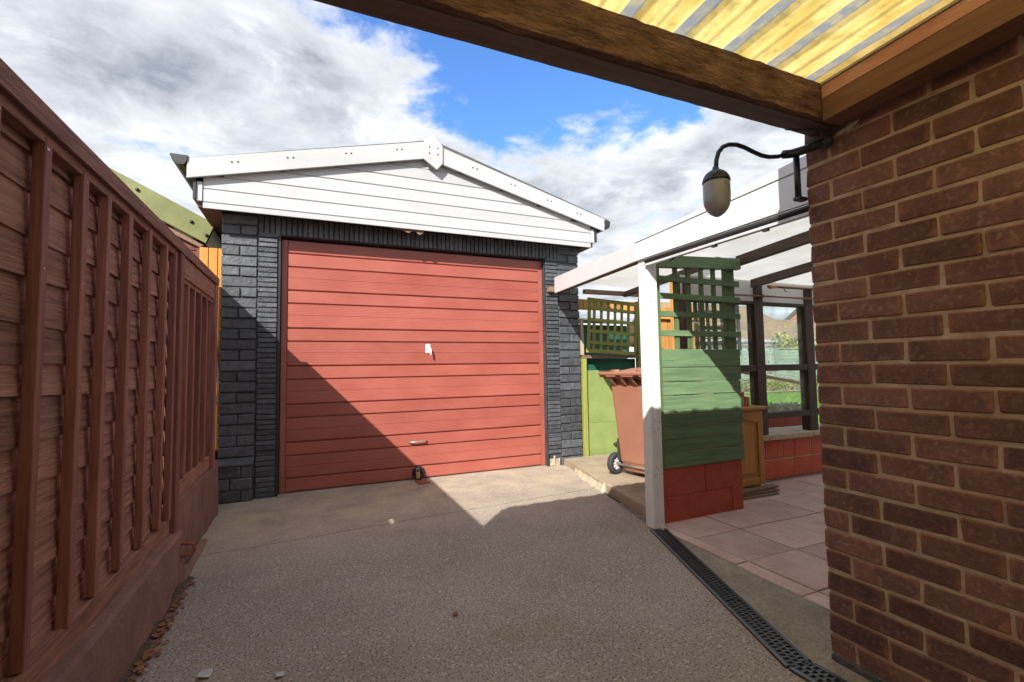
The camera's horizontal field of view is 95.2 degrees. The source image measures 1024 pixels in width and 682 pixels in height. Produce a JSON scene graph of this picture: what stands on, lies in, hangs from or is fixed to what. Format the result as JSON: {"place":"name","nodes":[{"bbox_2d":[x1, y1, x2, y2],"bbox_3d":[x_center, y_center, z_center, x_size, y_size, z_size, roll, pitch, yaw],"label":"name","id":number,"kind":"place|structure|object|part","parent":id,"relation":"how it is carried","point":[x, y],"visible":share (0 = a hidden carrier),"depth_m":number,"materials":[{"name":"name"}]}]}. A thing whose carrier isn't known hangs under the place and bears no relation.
{"place":"outdoors","nodes":[
{"label":"outdoors","id":0,"kind":"place"},
{"bbox_2d":[0,0,805,339],"label":"sky","id":1,"kind":"structure","parent":0,"point":[140,83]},
{"bbox_2d":[135,465,806,681],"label":"driveway","id":2,"kind":"structure","parent":0,"point":[555,573],"depth_m":2.27,"materials":[{"name":"grey asphalt"}]},
{"bbox_2d":[0,58,219,681],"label":"wooden fence","id":3,"kind":"object","parent":2,"relation":"on","point":[109,282],"visible":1,"depth_m":1.46,"materials":[{"name":"wood"}]},
{"bbox_2d":[42,461,218,681],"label":"wall","id":4,"kind":"structure","parent":2,"relation":"on","point":[109,642],"depth_m":1.87,"materials":[{"name":"brown paint"}]},
{"bbox_2d":[127,601,182,681],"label":"leaf litter","id":5,"kind":"object","parent":2,"relation":"on","point":[155,635],"visible":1,"depth_m":1.93,"materials":[{"name":"brown plant"}]},
{"bbox_2d":[120,575,195,681],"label":"soil","id":6,"kind":"structure","parent":2,"relation":"on","point":[146,644],"depth_m":1.90,"materials":[{"name":"brown soil"}]},
{"bbox_2d":[128,580,195,681],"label":"grit","id":7,"kind":"object","parent":2,"relation":"on","point":[155,642],"visible":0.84,"depth_m":2.01,"materials":[{"name":"gravel"}]},
{"bbox_2d":[184,538,206,580],"bbox_3d":[-1.866,1.277,2.747,0.034,0.018,0.660,1,-4,-25],"label":"timber batten","id":8,"kind":"object","parent":2,"relation":"on","point":[194,558],"visible":0.8,"depth_m":2.74,"materials":[{"name":"brown wood"}]},
{"bbox_2d":[197,668,212,676],"bbox_3d":[-1.113,1.206,1.696,0.048,0.007,0.047,0,-3,-17],"label":"paper scrap","id":9,"kind":"object","parent":2,"relation":"on","point":[206,672],"visible":1,"depth_m":1.69,"materials":[{"name":"white paper"}]},
{"bbox_2d":[276,671,284,675],"bbox_3d":[-0.837,1.202,1.688,0.029,0.004,0.029,0,-3,-17],"label":"white feather","id":10,"kind":"object","parent":2,"relation":"on","point":[281,673],"visible":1,"depth_m":1.69,"materials":[{"name":"paper"}]},
{"bbox_2d":[170,136,609,503],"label":"garage","id":11,"kind":"structure","parent":2,"relation":"on","point":[396,311],"depth_m":4.58,"materials":[{"name":"black paint"}]},
{"bbox_2d":[199,247,222,449],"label":"side gate","id":12,"kind":"structure","parent":11,"relation":"attached to","point":[210,258],"depth_m":4.27,"materials":[{"name":"wood"}]},
{"bbox_2d":[279,240,544,493],"bbox_3d":[-0.867,0.225,4.770,2.690,2.316,0.094,1,-4,-23],"label":"garage door","id":13,"kind":"structure","parent":11,"relation":"in","point":[394,363],"depth_m":4.70,"materials":[{"name":"red paint"}]},
{"bbox_2d":[415,468,430,484],"bbox_3d":[-0.886,1.319,4.580,0.115,0.116,0.213,1,-4,-29],"label":"ground lock","id":14,"kind":"object","parent":2,"relation":"on","point":[419,480],"visible":1,"depth_m":4.58,"materials":[{"name":"gold metal"}]},
{"bbox_2d":[313,0,1023,136],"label":"carport","id":15,"kind":"object","parent":2,"relation":"on","point":[824,65],"visible":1,"depth_m":1.41,"materials":[{"name":"wood"}]},
{"bbox_2d":[785,128,822,141],"bbox_3d":[1.103,-0.775,1.762,0.141,0.058,0.015,-1,-3,1],"label":"wire hook","id":16,"kind":"object","parent":15,"relation":"hanging from","point":[810,129],"visible":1,"depth_m":1.76,"materials":[{"name":"black metal"}]},
{"bbox_2d":[650,528,849,681],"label":"drain channel","id":17,"kind":"object","parent":2,"relation":"on","point":[781,648],"visible":1,"depth_m":2.00,"materials":[{"name":"black plastic"}]},
{"bbox_2d":[578,318,627,438],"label":"teal shed","id":18,"kind":"structure","parent":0,"point":[604,336],"depth_m":7.37,"materials":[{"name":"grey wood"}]},
{"bbox_2d":[564,454,645,516],"bbox_3d":[1.375,1.314,4.549,1.658,0.095,1.910,1,-4,-23],"label":"concrete pad","id":19,"kind":"object","parent":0,"point":[626,487],"visible":0.29,"depth_m":4.24,"materials":[{"name":"beige concrete"}]},
{"bbox_2d":[575,468,605,492],"bbox_3d":[0.741,1.317,4.537,0.133,0.079,0.903,-1,-3,-7],"label":"mortar fillet","id":20,"kind":"object","parent":19,"relation":"on","point":[599,486],"visible":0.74,"depth_m":4.39,"materials":[{"name":"beige concrete"}]},
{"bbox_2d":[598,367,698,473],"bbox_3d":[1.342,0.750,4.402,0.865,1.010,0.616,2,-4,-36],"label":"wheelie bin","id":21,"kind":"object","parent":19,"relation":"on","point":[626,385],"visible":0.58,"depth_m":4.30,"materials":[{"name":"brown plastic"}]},
{"bbox_2d":[581,379,791,529],"bbox_3d":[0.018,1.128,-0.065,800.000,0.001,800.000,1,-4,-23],"label":"ground","id":22,"kind":"structure","parent":0,"point":[605,493],"depth_m":4.06,"materials":[{"name":"concrete"}]},
{"bbox_2d":[110,168,221,459],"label":"garden shed","id":23,"kind":"structure","parent":22,"relation":"on","point":[193,232],"depth_m":4.29,"materials":[{"name":"green wood"}]},
{"bbox_2d":[578,299,633,310],"bbox_3d":[1.409,0.439,6.730,1.313,2.050,0.080,1,-4,-23],"label":"orange panel","id":24,"kind":"object","parent":22,"relation":"on","point":[583,304],"visible":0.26,"depth_m":6.67,"materials":[{"name":"orange wood"}]},
{"bbox_2d":[579,302,640,456],"bbox_3d":[1.201,0.440,5.637,0.892,1.870,0.110,1,-4,-23],"label":"yard fence","id":25,"kind":"object","parent":22,"relation":"on","point":[600,436],"visible":0.64,"depth_m":5.55,"materials":[{"name":"wood"}]},
{"bbox_2d":[586,297,637,355],"bbox_3d":[1.202,-0.168,5.611,0.745,0.688,0.042,1,-4,-23],"label":"olive trellis","id":26,"kind":"object","parent":25,"relation":"attached to","point":[607,332],"visible":1,"depth_m":5.61,"materials":[{"name":"green wood"}]},
{"bbox_2d":[628,302,816,376],"bbox_3d":[20.110,-0.063,41.577,18.600,6.460,10.650,1,-4,-23],"label":"bungalow","id":27,"kind":"object","parent":22,"relation":"on","point":[772,327],"visible":0.09,"depth_m":38.84,"materials":[{"name":"white brick"}]},
{"bbox_2d":[766,324,816,376],"bbox_3d":[13.363,0.652,21.495,2.824,2.952,3.212,1,-4,-23],"label":"yellow bush","id":28,"kind":"object","parent":22,"relation":"on","point":[788,344],"visible":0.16,"depth_m":21.59,"materials":[{"name":"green plant"}]},
{"bbox_2d":[784,309,815,340],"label":"brick gable house","id":29,"kind":"structure","parent":22,"relation":"on","point":[792,315],"depth_m":43.03,"materials":[{"name":"brown brick"}]},
{"bbox_2d":[804,33,1023,681],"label":"brick house","id":30,"kind":"structure","parent":22,"relation":"on","point":[916,211],"depth_m":1.48,"materials":[{"name":"brick"}]},
{"bbox_2d":[702,135,833,216],"bbox_3d":[0.943,-0.606,1.724,0.523,0.326,0.144,0,-3,-18],"label":"wall lamp","id":31,"kind":"object","parent":30,"relation":"attached to","point":[716,184],"visible":0.99,"depth_m":1.68,"materials":[{"name":"black metal"}]},
{"bbox_2d":[618,472,830,610],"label":"patio","id":32,"kind":"structure","parent":0,"point":[781,533],"depth_m":2.99,"materials":[{"name":"grey tile"}]},
{"bbox_2d":[554,155,814,528],"bbox_3d":[2.384,0.248,4.196,3.501,2.102,3.440,1,-4,-23],"label":"lean to","id":33,"kind":"object","parent":32,"relation":"on","point":[760,227],"visible":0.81,"depth_m":3.22,"materials":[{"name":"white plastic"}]},
{"bbox_2d":[767,285,812,291],"bbox_3d":[2.901,-0.502,4.629,1.020,0.074,0.046,1,-4,-23],"label":"pole","id":34,"kind":"object","parent":33,"relation":"attached to","point":[783,287],"visible":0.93,"depth_m":4.53,"materials":[{"name":"wood"}]},
{"bbox_2d":[663,460,743,523],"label":"block wall","id":35,"kind":"structure","parent":32,"relation":"on","point":[695,491],"depth_m":3.38,"materials":[{"name":"red brick"}]},
{"bbox_2d":[656,256,744,469],"bbox_3d":[1.393,0.126,3.471,0.852,1.549,0.080,1,-4,-23],"label":"trellis screen","id":36,"kind":"object","parent":35,"relation":"on","point":[706,370],"visible":0.88,"depth_m":3.44,"materials":[{"name":"green wood"}]},
{"bbox_2d":[687,405,766,488],"bbox_3d":[1.856,0.934,4.017,0.640,0.738,0.290,1,-4,-23],"label":"cupboard","id":37,"kind":"object","parent":32,"relation":"on","point":[753,468],"visible":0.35,"depth_m":3.97,"materials":[{"name":"orange wood"}]},
{"bbox_2d":[713,392,749,405],"bbox_3d":[1.905,0.474,4.065,0.280,0.181,0.155,1,-4,-23],"label":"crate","id":38,"kind":"object","parent":37,"relation":"on","point":[745,400],"visible":0.26,"depth_m":4.03,"materials":[{"name":"brown wood"}]},
{"bbox_3d":[1.888,0.909,3.912,0.595,0.625,0.027,1,-4,-23],"label":"door","id":39,"kind":"part","parent":37,"relation":"part of","materials":[{"name":"orange wood"}]},
{"bbox_2d":[676,283,822,479],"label":"glazed wall","id":40,"kind":"structure","parent":32,"relation":"on","point":[790,451],"depth_m":4.57,"materials":[{"name":"brick"}]},
{"bbox_2d":[693,302,741,354],"bbox_3d":[1.934,-0.197,4.429,0.594,0.709,0.042,1,-4,-23],"label":"window","id":41,"kind":"structure","parent":40,"relation":"attached to","point":[709,342],"depth_m":4.40,"materials":[{"name":"glass"}]},
{"bbox_2d":[741,372,799,383],"bbox_3d":[2.809,0.393,5.166,1.369,0.216,0.036,1,-4,-32],"label":"slanting pole","id":42,"kind":"object","parent":40,"relation":"attached to","point":[781,379],"visible":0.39,"depth_m":5.29,"materials":[{"name":"brown wood"}]},
{"bbox_2d":[735,294,812,299],"bbox_3d":[2.632,-0.424,4.583,1.350,0.040,0.054,1,-4,-23],"label":"hanging rail","id":43,"kind":"object","parent":40,"relation":"attached to","point":[760,296],"visible":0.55,"depth_m":4.49,"materials":[{"name":"black metal"}]},
{"bbox_2d":[743,484,779,499],"bbox_3d":[1.954,1.251,3.844,0.673,0.060,0.120,1,-4,-23],"label":"plank stack","id":44,"kind":"object","parent":32,"relation":"on","point":[760,491],"visible":0.57,"depth_m":3.86,"materials":[{"name":"brown wood"}]},
{"bbox_2d":[709,387,817,393],"bbox_3d":[15.623,1.806,19.320,36.000,0.001,1.500,1,-4,-23],"label":"garden bed","id":45,"kind":"object","parent":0,"point":[782,390],"depth_m":16.36,"materials":[{"name":"plant"}]},
{"bbox_2d":[741,378,749,392],"bbox_3d":[8.068,1.497,15.921,1.798,0.511,1.182,1,-4,-23],"label":"border plant","id":46,"kind":"object","parent":45,"relation":"on","point":[746,387],"visible":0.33,"depth_m":15.80,"materials":[{"name":"green plant"}]},
{"bbox_2d":[766,375,793,390],"bbox_3d":[9.178,1.467,16.332,1.567,0.556,1.467,-3,-4,28],"label":"border plant","id":47,"kind":"object","parent":45,"relation":"on","point":[771,384],"visible":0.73,"depth_m":16.18,"materials":[{"name":"green plant"}]},
{"bbox_2d":[770,379,817,389],"bbox_3d":[10.175,1.554,16.923,1.665,0.438,1.240,-3,-4,27],"label":"border plant","id":48,"kind":"object","parent":45,"relation":"on","point":[796,385],"visible":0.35,"depth_m":16.81,"materials":[{"name":"green plant"}]},
{"bbox_2d":[676,533,870,681],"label":"concrete apron","id":49,"kind":"object","parent":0,"point":[802,623],"visible":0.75,"depth_m":2.08,"materials":[{"name":"grey concrete"}]},
{"bbox_2d":[744,390,820,423],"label":"lawn","id":50,"kind":"structure","parent":0,"point":[782,393],"depth_m":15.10,"materials":[{"name":"plant"}]},
{"bbox_2d":[638,282,705,348],"bbox_3d":[2.132,0.301,6.091,1.165,2.170,0.120,1,-4,-23],"label":"timber fence","id":51,"kind":"object","parent":50,"relation":"on","point":[667,323],"visible":0.03,"depth_m":6.10,"materials":[{"name":"orange wood"}]},
{"bbox_2d":[713,348,817,389],"bbox_3d":[9.557,0.964,15.738,10.090,1.580,3.075,1,-4,-23],"label":"garden fence","id":52,"kind":"object","parent":50,"relation":"on","point":[783,356],"visible":0.16,"depth_m":17.52,"materials":[{"name":"green wood"}]},
{"bbox_2d":[750,401,801,427],"bbox_3d":[3.081,1.035,5.472,1.618,0.665,0.391,1,-4,-23],"label":"flower planter","id":53,"kind":"object","parent":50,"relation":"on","point":[785,421],"visible":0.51,"depth_m":5.43,"materials":[{"name":"brown plant"}]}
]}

